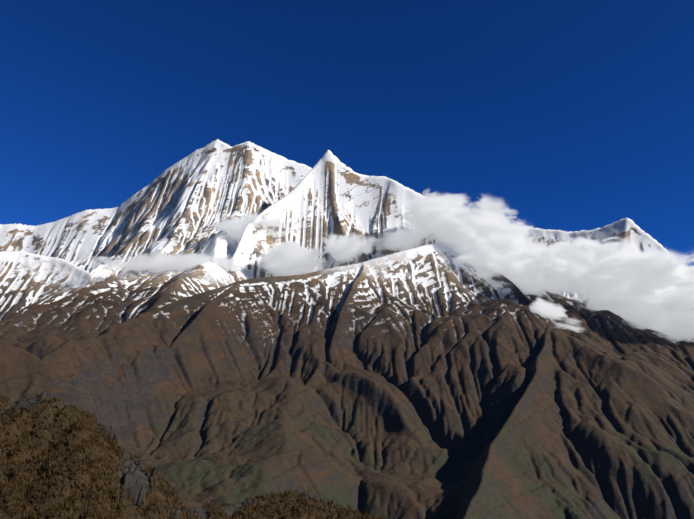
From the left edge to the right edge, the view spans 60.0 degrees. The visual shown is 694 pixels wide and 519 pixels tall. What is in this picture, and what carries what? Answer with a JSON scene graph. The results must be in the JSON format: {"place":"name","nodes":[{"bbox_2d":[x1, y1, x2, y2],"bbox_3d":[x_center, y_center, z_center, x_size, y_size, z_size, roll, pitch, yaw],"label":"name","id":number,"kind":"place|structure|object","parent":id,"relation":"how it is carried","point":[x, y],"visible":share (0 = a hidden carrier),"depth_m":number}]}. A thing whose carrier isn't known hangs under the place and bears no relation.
{"place":"outdoors","nodes":[
{"label":"outdoors","id":0,"kind":"place"},
{"bbox_2d":[0,391,381,518],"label":"foreground ridge","id":1,"kind":"structure","parent":0,"point":[138,480],"depth_m":30.70},
{"bbox_2d":[0,393,388,518],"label":"trees","id":2,"kind":"object","parent":1,"relation":"on","point":[87,442],"visible":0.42,"depth_m":30.09},
{"bbox_2d":[0,139,693,518],"bbox_3d":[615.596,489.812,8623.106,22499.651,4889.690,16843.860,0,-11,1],"label":"terrain","id":3,"kind":"structure","parent":0,"point":[426,381],"depth_m":4250.39},
{"bbox_2d":[0,0,693,267],"bbox_3d":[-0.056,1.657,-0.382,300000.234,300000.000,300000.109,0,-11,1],"label":"sky","id":4,"kind":"structure","parent":0,"point":[570,115],"depth_m":137256.22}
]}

